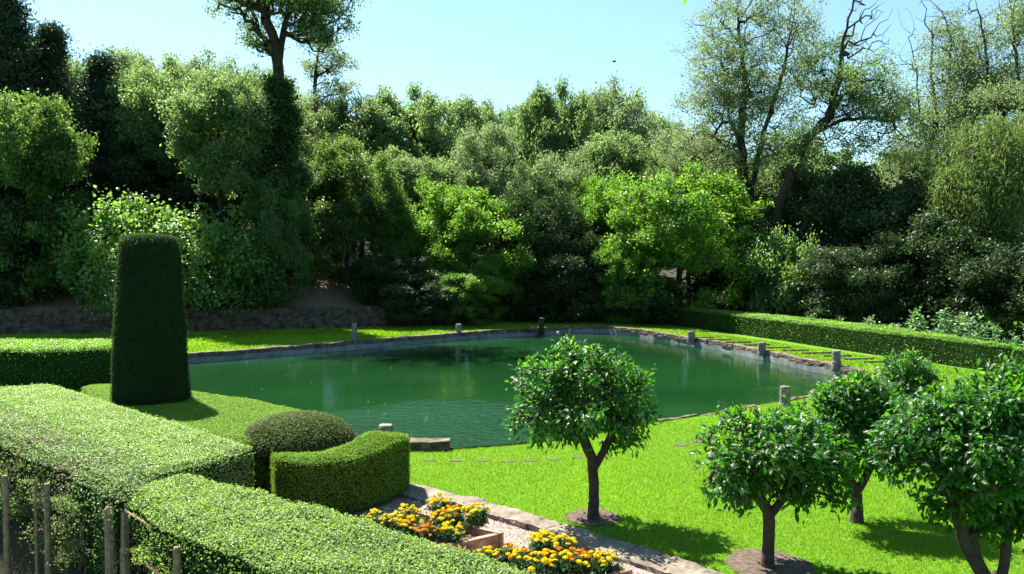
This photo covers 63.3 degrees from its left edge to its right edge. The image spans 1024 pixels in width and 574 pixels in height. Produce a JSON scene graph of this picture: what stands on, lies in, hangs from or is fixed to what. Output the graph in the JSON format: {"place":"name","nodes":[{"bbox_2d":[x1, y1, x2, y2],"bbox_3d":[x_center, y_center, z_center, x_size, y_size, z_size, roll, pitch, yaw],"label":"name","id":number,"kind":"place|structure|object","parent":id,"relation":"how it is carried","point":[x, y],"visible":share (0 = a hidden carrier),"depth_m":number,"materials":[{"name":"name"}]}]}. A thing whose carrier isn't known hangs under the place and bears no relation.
{"place":"outdoors","nodes":[
{"label":"outdoors","id":0,"kind":"place"},
{"bbox_2d":[328,495,653,573],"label":"path","id":1,"kind":"structure","parent":0,"point":[494,523],"depth_m":11.10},
{"bbox_2d":[362,510,503,555],"bbox_3d":[-1.161,3.112,10.197,1.742,0.283,1.272,2,3,41],"label":"wooden planter","id":2,"kind":"object","parent":1,"relation":"on","point":[477,537],"visible":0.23,"depth_m":10.05,"materials":[{"name":"wood"}]},
{"bbox_2d":[374,511,410,534],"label":"marigold plant","id":3,"kind":"object","parent":2,"relation":"on","point":[385,521],"visible":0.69,"depth_m":10.15,"materials":[{"name":"yellow plant"}]},
{"bbox_2d":[390,514,423,540],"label":"marigold plant","id":4,"kind":"object","parent":2,"relation":"on","point":[409,525],"visible":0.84,"depth_m":9.97,"materials":[{"name":"yellow plant"}]},
{"bbox_2d":[393,501,427,525],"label":"marigold plant","id":5,"kind":"object","parent":2,"relation":"on","point":[407,511],"visible":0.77,"depth_m":10.46,"materials":[{"name":"yellow plant"}]},
{"bbox_2d":[405,522,442,543],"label":"marigold plant","id":6,"kind":"object","parent":2,"relation":"on","point":[430,534],"visible":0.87,"depth_m":9.83,"materials":[{"name":"orange plant"}]},
{"bbox_2d":[421,509,454,535],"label":"marigold plant","id":7,"kind":"object","parent":2,"relation":"on","point":[441,518],"visible":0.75,"depth_m":10.21,"materials":[{"name":"yellow plant"}]},
{"bbox_2d":[424,492,454,515],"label":"marigold plant","id":8,"kind":"object","parent":2,"relation":"in","point":[435,503],"visible":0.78,"depth_m":10.87,"materials":[{"name":"yellow plant"}]},
{"bbox_2d":[435,519,468,543],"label":"marigold plant","id":9,"kind":"object","parent":2,"relation":"on","point":[451,534],"visible":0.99,"depth_m":9.81,"materials":[{"name":"yellow plant"}]},
{"bbox_2d":[439,503,468,525],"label":"marigold plant","id":10,"kind":"object","parent":2,"relation":"on","point":[457,510],"visible":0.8,"depth_m":10.47,"materials":[{"name":"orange plant"}]},
{"bbox_2d":[456,502,490,526],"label":"marigold plant","id":11,"kind":"object","parent":2,"relation":"in","point":[477,518],"visible":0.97,"depth_m":10.43,"materials":[{"name":"yellow plant"}]},
{"bbox_2d":[496,548,632,573],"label":"brick planter","id":12,"kind":"object","parent":1,"relation":"on","point":[627,571],"visible":0.12,"depth_m":8.86,"materials":[{"name":"ceramic"}]},
{"bbox_2d":[495,541,532,567],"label":"marigold plant","id":13,"kind":"object","parent":12,"relation":"on","point":[503,553],"visible":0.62,"depth_m":9.18,"materials":[{"name":"yellow plant"}]},
{"bbox_2d":[505,545,543,572],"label":"marigold plant","id":14,"kind":"object","parent":12,"relation":"on","point":[515,555],"visible":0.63,"depth_m":8.95,"materials":[{"name":"yellow plant"}]},
{"bbox_2d":[521,551,557,573],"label":"marigold plant","id":15,"kind":"object","parent":12,"relation":"on","point":[535,565],"visible":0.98,"depth_m":8.70,"materials":[{"name":"yellow plant"}]},
{"bbox_2d":[525,529,562,557],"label":"marigold plant","id":16,"kind":"object","parent":12,"relation":"on","point":[536,544],"visible":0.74,"depth_m":9.36,"materials":[{"name":"yellow plant"}]},
{"bbox_2d":[540,547,574,573],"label":"marigold plant","id":17,"kind":"object","parent":12,"relation":"on","point":[562,567],"visible":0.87,"depth_m":8.76,"materials":[{"name":"yellow plant"}]},
{"bbox_2d":[539,533,579,556],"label":"marigold plant","id":18,"kind":"object","parent":12,"relation":"on","point":[567,538],"visible":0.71,"depth_m":9.29,"materials":[{"name":"yellow plant"}]},
{"bbox_2d":[560,546,592,573],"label":"marigold plant","id":19,"kind":"object","parent":12,"relation":"on","point":[578,552],"visible":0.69,"depth_m":8.88,"materials":[{"name":"orange plant"}]},
{"bbox_2d":[576,550,608,573],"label":"marigold plant","id":20,"kind":"object","parent":12,"relation":"on","point":[587,566],"visible":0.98,"depth_m":8.77,"materials":[{"name":"yellow plant"}]},
{"bbox_2d":[591,547,627,573],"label":"marigold plant","id":21,"kind":"object","parent":12,"relation":"on","point":[609,560],"visible":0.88,"depth_m":8.86,"materials":[{"name":"yellow plant"}]},
{"bbox_2d":[0,240,1023,573],"bbox_3d":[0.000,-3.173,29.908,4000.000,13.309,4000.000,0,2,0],"label":"ground","id":22,"kind":"structure","parent":0,"point":[328,294],"depth_m":12.43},
{"bbox_2d":[0,183,63,308],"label":"evergreen tree","id":23,"kind":"object","parent":22,"relation":"on","point":[18,246],"visible":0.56,"depth_m":40.15,"materials":[{"name":"green plant"}]},
{"bbox_2d":[0,0,91,272],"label":"conifer tree","id":24,"kind":"object","parent":22,"relation":"on","point":[15,32],"visible":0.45,"depth_m":46.21,"materials":[{"name":"green plant"}]},
{"bbox_2d":[0,86,102,307],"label":"broadleaf tree","id":25,"kind":"object","parent":22,"relation":"on","point":[52,151],"visible":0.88,"depth_m":40.11,"materials":[{"name":"green plant"}]},
{"bbox_2d":[0,337,111,389],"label":"hedge","id":26,"kind":"object","parent":22,"relation":"on","point":[69,364],"visible":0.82,"depth_m":22.74,"materials":[{"name":"green plant"}]},
{"bbox_2d":[19,14,98,259],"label":"conifer tree","id":27,"kind":"object","parent":22,"relation":"on","point":[54,36],"visible":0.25,"depth_m":48.19,"materials":[{"name":"green plant"}]},
{"bbox_2d":[0,405,161,573],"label":"hedge","id":28,"kind":"object","parent":22,"relation":"on","point":[89,483],"visible":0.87,"depth_m":10.25,"materials":[{"name":"green plant"}]},
{"bbox_2d":[2,475,181,573],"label":"stake fence","id":29,"kind":"object","parent":22,"relation":"on","point":[110,554],"visible":0.82,"depth_m":9.75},
{"bbox_2d":[45,44,160,278],"bbox_3d":[-23.414,-6.902,47.702,8.035,13.774,9.448,-2,3,-39],"label":"conifer tree","id":30,"kind":"object","parent":22,"relation":"on","point":[98,68],"visible":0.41,"depth_m":46.32,"materials":[{"name":"green plant"}]},
{"bbox_2d":[35,183,199,319],"bbox_3d":[-19.480,-1.601,40.860,8.035,6.811,6.983,0,2,4],"label":"fig bush","id":31,"kind":"object","parent":22,"relation":"on","point":[93,257],"visible":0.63,"depth_m":39.52,"materials":[{"name":"green plant"}]},
{"bbox_2d":[81,42,165,77],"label":"oak tree","id":32,"kind":"object","parent":22,"relation":"on","point":[128,56],"visible":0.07,"depth_m":63.51,"materials":[{"name":"green plant"}]},
{"bbox_2d":[0,383,255,489],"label":"hedge","id":33,"kind":"object","parent":22,"relation":"on","point":[167,448],"visible":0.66,"depth_m":11.95,"materials":[{"name":"green plant"}]},
{"bbox_2d":[88,61,190,189],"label":"oak tree","id":34,"kind":"object","parent":22,"relation":"on","point":[136,125],"visible":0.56,"depth_m":46.28,"materials":[{"name":"green plant"}]},
{"bbox_2d":[109,233,192,405],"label":"topiary column","id":35,"kind":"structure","parent":22,"relation":"on","point":[149,361],"depth_m":15.27,"materials":[{"name":"green plant"}]},
{"bbox_2d":[86,117,229,273],"bbox_3d":[-20.486,-4.802,48.999,9.257,10.179,9.370,0,2,-6],"label":"evergreen tree","id":36,"kind":"object","parent":22,"relation":"on","point":[176,188],"visible":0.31,"depth_m":45.99,"materials":[{"name":"green plant"}]},
{"bbox_2d":[119,51,203,182],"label":"oak tree","id":37,"kind":"object","parent":22,"relation":"on","point":[170,63],"visible":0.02,"depth_m":49.33,"materials":[{"name":"green plant"}]},
{"bbox_2d":[80,384,299,491],"bbox_3d":[-6.002,2.538,15.264,8.135,0.837,2.448,2,3,39],"label":"hedge","id":38,"kind":"object","parent":22,"relation":"on","point":[225,416],"visible":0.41,"depth_m":14.46,"materials":[{"name":"green plant"}]},
{"bbox_2d":[156,46,257,124],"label":"oak tree","id":39,"kind":"object","parent":22,"relation":"on","point":[225,68],"visible":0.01,"depth_m":51.93,"materials":[{"name":"green plant"}]},
{"bbox_2d":[146,63,282,306],"bbox_3d":[-14.875,-4.895,42.307,6.735,12.708,6.102,1,2,36],"label":"oak tree","id":40,"kind":"object","parent":22,"relation":"on","point":[203,149],"visible":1,"depth_m":40.80,"materials":[{"name":"green plant"}]},
{"bbox_2d":[177,133,258,268],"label":"evergreen tree","id":41,"kind":"object","parent":22,"relation":"on","point":[236,201],"visible":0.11,"depth_m":47.37,"materials":[{"name":"green plant"}]},
{"bbox_2d":[157,194,293,321],"bbox_3d":[-14.433,-1.426,41.307,6.848,6.469,6.407,0,2,8],"label":"fig bush","id":42,"kind":"object","parent":22,"relation":"on","point":[221,261],"visible":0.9,"depth_m":39.92,"materials":[{"name":"green plant"}]},
{"bbox_2d":[0,306,510,334],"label":"rubble wall","id":43,"kind":"structure","parent":22,"relation":"on","point":[48,321],"depth_m":40.90,"materials":[{"name":"stone"}]},
{"bbox_2d":[239,61,307,103],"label":"oak tree","id":44,"kind":"object","parent":22,"relation":"on","point":[263,72],"visible":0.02,"depth_m":70.63,"materials":[{"name":"green plant"}]},
{"bbox_2d":[234,174,315,312],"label":"broadleaf tree","id":45,"kind":"object","parent":22,"relation":"on","point":[272,217],"visible":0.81,"depth_m":41.24,"materials":[{"name":"green plant"}]},
{"bbox_2d":[202,0,370,302],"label":"ivy clad tree","id":46,"kind":"object","parent":22,"relation":"on","point":[282,153],"visible":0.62,"depth_m":43.08,"materials":[{"name":"green plant"}]},
{"bbox_2d":[186,336,409,363],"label":"pond kerb","id":47,"kind":"structure","parent":22,"relation":"on","point":[252,353],"depth_m":33.72,"materials":[{"name":"stone"}]},
{"bbox_2d":[243,409,356,494],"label":"topiary dome","id":48,"kind":"structure","parent":22,"relation":"on","point":[298,431],"depth_m":12.41,"materials":[{"name":"green plant"}]},
{"bbox_2d":[113,472,534,573],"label":"hedge","id":49,"kind":"object","parent":22,"relation":"on","point":[209,527],"visible":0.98,"depth_m":7.87,"materials":[{"name":"green plant"}]},
{"bbox_2d":[289,27,363,247],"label":"ash tree","id":50,"kind":"object","parent":22,"relation":"on","point":[314,68],"visible":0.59,"depth_m":59.23,"materials":[{"name":"green plant"}]},
{"bbox_2d":[294,124,362,266],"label":"evergreen tree","id":51,"kind":"object","parent":22,"relation":"on","point":[306,151],"visible":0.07,"depth_m":52.01,"materials":[{"name":"green plant"}]},
{"bbox_2d":[269,430,410,512],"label":"topiary block","id":52,"kind":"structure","parent":22,"relation":"on","point":[368,468],"depth_m":11.54,"materials":[{"name":"green plant"}]},
{"bbox_2d":[302,132,415,287],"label":"broadleaf tree","id":53,"kind":"object","parent":22,"relation":"on","point":[342,182],"visible":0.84,"depth_m":46.27,"materials":[{"name":"green plant"}]},
{"bbox_2d":[309,92,411,258],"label":"oak tree","id":54,"kind":"object","parent":22,"relation":"on","point":[362,128],"visible":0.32,"depth_m":55.83,"materials":[{"name":"green plant"}]},
{"bbox_2d":[338,251,431,305],"bbox_3d":[-7.069,-0.418,45.701,4.886,3.256,4.953,2,3,45],"label":"laurel bush","id":55,"kind":"object","parent":22,"relation":"on","point":[362,276],"visible":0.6,"depth_m":44.48,"materials":[{"name":"green plant"}]},
{"bbox_2d":[329,144,447,259],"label":"oak tree","id":56,"kind":"object","parent":22,"relation":"on","point":[406,164],"visible":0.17,"depth_m":51.24,"materials":[{"name":"green plant"}]},
{"bbox_2d":[352,79,471,263],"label":"oak tree","id":57,"kind":"object","parent":22,"relation":"on","point":[416,120],"visible":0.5,"depth_m":58.21,"materials":[{"name":"green plant"}]},
{"bbox_2d":[358,173,472,274],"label":"broadleaf tree","id":58,"kind":"object","parent":22,"relation":"on","point":[405,245],"visible":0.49,"depth_m":46.66,"materials":[{"name":"green plant"}]},
{"bbox_2d":[368,267,465,326],"bbox_3d":[-5.075,0.670,44.436,5.440,3.503,5.506,0,2,-2],"label":"laurel bush","id":59,"kind":"object","parent":22,"relation":"on","point":[420,300],"visible":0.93,"depth_m":43.08,"materials":[{"name":"green plant"}]},
{"bbox_2d":[409,438,449,450],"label":"stone block","id":60,"kind":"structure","parent":22,"relation":"on","point":[435,444],"depth_m":15.55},
{"bbox_2d":[403,153,504,243],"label":"oak tree","id":61,"kind":"object","parent":22,"relation":"on","point":[444,170],"visible":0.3,"depth_m":51.26,"materials":[{"name":"green plant"}]},
{"bbox_2d":[423,260,511,325],"bbox_3d":[-2.447,0.449,44.529,4.905,3.770,4.986,0,2,-5],"label":"laurel bush","id":62,"kind":"object","parent":22,"relation":"on","point":[478,285],"visible":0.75,"depth_m":43.43,"materials":[{"name":"green plant"}]},
{"bbox_2d":[435,91,513,197],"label":"oak tree","id":63,"kind":"object","parent":22,"relation":"on","point":[466,113],"visible":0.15,"depth_m":64.07,"materials":[{"name":"green plant"}]},
{"bbox_2d":[408,185,544,318],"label":"broadleaf tree","id":64,"kind":"object","parent":22,"relation":"on","point":[477,223],"visible":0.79,"depth_m":45.52,"materials":[{"name":"green plant"}]},
{"bbox_2d":[444,117,533,250],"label":"oak tree","id":65,"kind":"object","parent":22,"relation":"on","point":[466,148],"visible":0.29,"depth_m":52.83,"materials":[{"name":"green plant"}]},
{"bbox_2d":[472,102,531,200],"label":"oak tree","id":66,"kind":"object","parent":22,"relation":"on","point":[508,115],"visible":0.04,"depth_m":70.23,"materials":[{"name":"green plant"}]},
{"bbox_2d":[409,325,603,344],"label":"pond kerb","id":67,"kind":"structure","parent":22,"relation":"on","point":[454,336],"depth_m":41.03,"materials":[{"name":"stone"}]},
{"bbox_2d":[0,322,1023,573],"bbox_3d":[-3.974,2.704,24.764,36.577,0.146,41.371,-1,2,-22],"label":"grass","id":68,"kind":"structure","parent":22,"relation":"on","point":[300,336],"depth_m":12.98,"materials":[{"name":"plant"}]},
{"bbox_2d":[485,172,598,321],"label":"evergreen tree","id":69,"kind":"object","parent":22,"relation":"on","point":[562,219],"visible":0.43,"depth_m":47.56,"materials":[{"name":"green plant"}]},
{"bbox_2d":[500,74,604,212],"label":"oak tree","id":70,"kind":"object","parent":22,"relation":"on","point":[543,121],"visible":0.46,"depth_m":59.96,"materials":[{"name":"green plant"}]},
{"bbox_2d":[519,145,599,253],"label":"oak tree","id":71,"kind":"object","parent":22,"relation":"on","point":[545,164],"visible":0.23,"depth_m":53.12,"materials":[{"name":"green plant"}]},
{"bbox_2d":[396,483,723,573],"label":"garden wall","id":72,"kind":"structure","parent":22,"relation":"on","point":[646,558],"depth_m":10.45,"materials":[{"name":"stone"}]},
{"bbox_2d":[522,230,625,322],"bbox_3d":[3.304,-0.394,47.594,6.282,5.813,6.358,0,2,-13],"label":"bush","id":73,"kind":"object","parent":22,"relation":"on","point":[570,281],"visible":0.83,"depth_m":46.11,"materials":[{"name":"green plant"}]},
{"bbox_2d":[564,508,618,525],"bbox_3d":[1.107,3.170,11.533,0.765,0.038,0.770,0,2,0],"label":"soil ring","id":74,"kind":"object","parent":22,"relation":"on","point":[608,517],"visible":0.85,"depth_m":11.45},
{"bbox_2d":[499,329,666,519],"bbox_3d":[0.966,1.901,11.327,2.162,2.719,2.011,1,2,31],"label":"orange tree","id":75,"kind":"object","parent":74,"relation":"on","point":[593,408],"visible":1,"depth_m":11.11,"materials":[{"name":"green plant"}]},
{"bbox_2d":[562,170,656,317],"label":"broadleaf tree","id":76,"kind":"object","parent":22,"relation":"on","point":[596,208],"visible":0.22,"depth_m":50.20,"materials":[{"name":"green plant"}]},
{"bbox_2d":[563,125,663,232],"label":"oak tree","id":77,"kind":"object","parent":22,"relation":"on","point":[616,157],"visible":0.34,"depth_m":53.92,"materials":[{"name":"green plant"}]},
{"bbox_2d":[570,71,665,220],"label":"oak tree","id":78,"kind":"object","parent":22,"relation":"on","point":[613,108],"visible":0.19,"depth_m":63.85,"materials":[{"name":"green plant"}]},
{"bbox_2d":[590,231,673,323],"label":"broadleaf tree","id":79,"kind":"object","parent":22,"relation":"on","point":[652,262],"visible":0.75,"depth_m":44.88,"materials":[{"name":"green plant"}]},
{"bbox_2d":[599,271,698,323],"bbox_3d":[7.391,0.652,46.332,5.982,3.310,5.901,-1,2,-23],"label":"laurel bush","id":80,"kind":"object","parent":22,"relation":"on","point":[673,287],"visible":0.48,"depth_m":44.95,"materials":[{"name":"green plant"}]},
{"bbox_2d":[601,158,774,320],"bbox_3d":[9.332,-2.477,47.524,9.997,9.608,10.530,-1,2,-27],"label":"broadleaf tree","id":81,"kind":"object","parent":22,"relation":"on","point":[702,218],"visible":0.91,"depth_m":44.74,"materials":[{"name":"green plant"}]},
{"bbox_2d":[644,115,738,304],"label":"oak tree","id":82,"kind":"object","parent":22,"relation":"on","point":[669,166],"visible":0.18,"depth_m":56.89,"materials":[{"name":"green plant"}]},
{"bbox_2d":[678,156,792,227],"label":"oak tree","id":83,"kind":"object","parent":22,"relation":"on","point":[772,196],"visible":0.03,"depth_m":57.17,"materials":[{"name":"green plant"}]},
{"bbox_2d":[642,0,833,311],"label":"poplar tree","id":84,"kind":"object","parent":22,"relation":"on","point":[743,98],"visible":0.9,"depth_m":50.95,"materials":[{"name":"green plant"}]},
{"bbox_2d":[683,203,806,311],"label":"evergreen tree","id":85,"kind":"object","parent":22,"relation":"on","point":[766,224],"visible":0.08,"depth_m":47.87,"materials":[{"name":"green plant"}]},
{"bbox_2d":[603,326,896,381],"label":"pond kerb","id":86,"kind":"structure","parent":22,"relation":"on","point":[808,364],"depth_m":33.41,"materials":[{"name":"stone"}]},
{"bbox_2d":[725,548,815,573],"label":"soil ring","id":87,"kind":"object","parent":22,"relation":"on","point":[745,561],"visible":0.91,"depth_m":9.73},
{"bbox_2d":[689,395,870,567],"bbox_3d":[3.010,2.314,9.646,1.920,2.021,1.976,2,3,41],"label":"orange tree","id":88,"kind":"object","parent":87,"relation":"on","point":[759,459],"visible":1,"depth_m":9.28,"materials":[{"name":"green plant"}]},
{"bbox_2d":[739,220,829,316],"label":"broadleaf tree","id":89,"kind":"object","parent":22,"relation":"on","point":[778,296],"visible":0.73,"depth_m":43.86,"materials":[{"name":"green plant"}]},
{"bbox_2d":[750,136,866,233],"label":"oak tree","id":90,"kind":"object","parent":22,"relation":"on","point":[828,161],"visible":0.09,"depth_m":56.02,"materials":[{"name":"green plant"}]},
{"bbox_2d":[736,153,893,320],"bbox_3d":[18.616,-2.376,48.936,9.370,10.550,9.257,2,3,45],"label":"evergreen tree","id":91,"kind":"object","parent":22,"relation":"on","point":[804,213],"visible":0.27,"depth_m":47.24,"materials":[{"name":"green plant"}]},
{"bbox_2d":[630,305,1023,373],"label":"hedge","id":92,"kind":"object","parent":22,"relation":"on","point":[943,349],"visible":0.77,"depth_m":32.41,"materials":[{"name":"green plant"}]},
{"bbox_2d":[749,0,944,312],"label":"poplar tree","id":93,"kind":"object","parent":22,"relation":"on","point":[860,91],"visible":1,"depth_m":46.77,"materials":[{"name":"green plant"}]},
{"bbox_2d":[784,243,923,325],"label":"evergreen tree","id":94,"kind":"object","parent":22,"relation":"on","point":[854,293],"visible":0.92,"depth_m":40.75,"materials":[{"name":"green plant"}]},
{"bbox_2d":[801,362,922,524],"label":"orange tree","id":95,"kind":"object","parent":22,"relation":"on","point":[854,419],"visible":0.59,"depth_m":11.07,"materials":[{"name":"green plant"}]},
{"bbox_2d":[814,168,962,328],"bbox_3d":[20.777,-1.787,46.209,8.532,9.443,8.649,0,2,7],"label":"evergreen tree","id":96,"kind":"object","parent":22,"relation":"on","point":[905,200],"visible":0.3,"depth_m":44.17,"materials":[{"name":"green plant"}]},
{"bbox_2d":[876,344,949,402],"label":"orange tree","id":97,"kind":"object","parent":22,"relation":"on","point":[906,374],"visible":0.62,"depth_m":15.64,"materials":[{"name":"green plant"}]},
{"bbox_2d":[902,305,967,332],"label":"mallow shrub","id":98,"kind":"object","parent":22,"relation":"on","point":[920,322],"visible":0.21,"depth_m":30.55,"materials":[{"name":"green plant"}]},
{"bbox_2d":[865,0,1007,193],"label":"poplar tree","id":99,"kind":"object","parent":22,"relation":"on","point":[955,41],"visible":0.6,"depth_m":49.11,"materials":[{"name":"green plant"}]},
{"bbox_2d":[867,202,1023,334],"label":"evergreen tree","id":100,"kind":"object","parent":22,"relation":"on","point":[928,225],"visible":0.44,"depth_m":40.25,"materials":[{"name":"green plant"}]},
{"bbox_2d":[934,306,996,341],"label":"mallow shrub","id":101,"kind":"object","parent":22,"relation":"on","point":[963,324],"visible":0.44,"depth_m":29.58,"materials":[{"name":"green plant"}]},
{"bbox_2d":[908,0,1023,198],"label":"poplar tree","id":102,"kind":"object","parent":22,"relation":"on","point":[992,94],"visible":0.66,"depth_m":46.73,"materials":[{"name":"green plant"}]},
{"bbox_2d":[916,94,1023,335],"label":"willow tree","id":103,"kind":"object","parent":22,"relation":"on","point":[986,177],"visible":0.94,"depth_m":39.59,"materials":[{"name":"green plant"}]},
{"bbox_2d":[931,232,1023,346],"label":"bush","id":104,"kind":"object","parent":22,"relation":"on","point":[976,287],"visible":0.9,"depth_m":37.15,"materials":[{"name":"green plant"}]},
{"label":"soil ring","id":105,"kind":"structure","parent":22,"relation":"on","visible":0},
{"bbox_2d":[860,340,1023,573],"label":"orange tree","id":106,"kind":"object","parent":105,"relation":"on","point":[969,453],"visible":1,"depth_m":8.52,"materials":[{"name":"green plant"}]},
{"bbox_2d":[19,0,1023,248],"label":"sky","id":107,"kind":"structure","parent":0,"point":[496,49],"materials":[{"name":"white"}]},
{"bbox_2d":[188,333,859,447],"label":"water","id":108,"kind":"structure","parent":0,"point":[459,392],"depth_m":26.50,"materials":[{"name":"liquid"}]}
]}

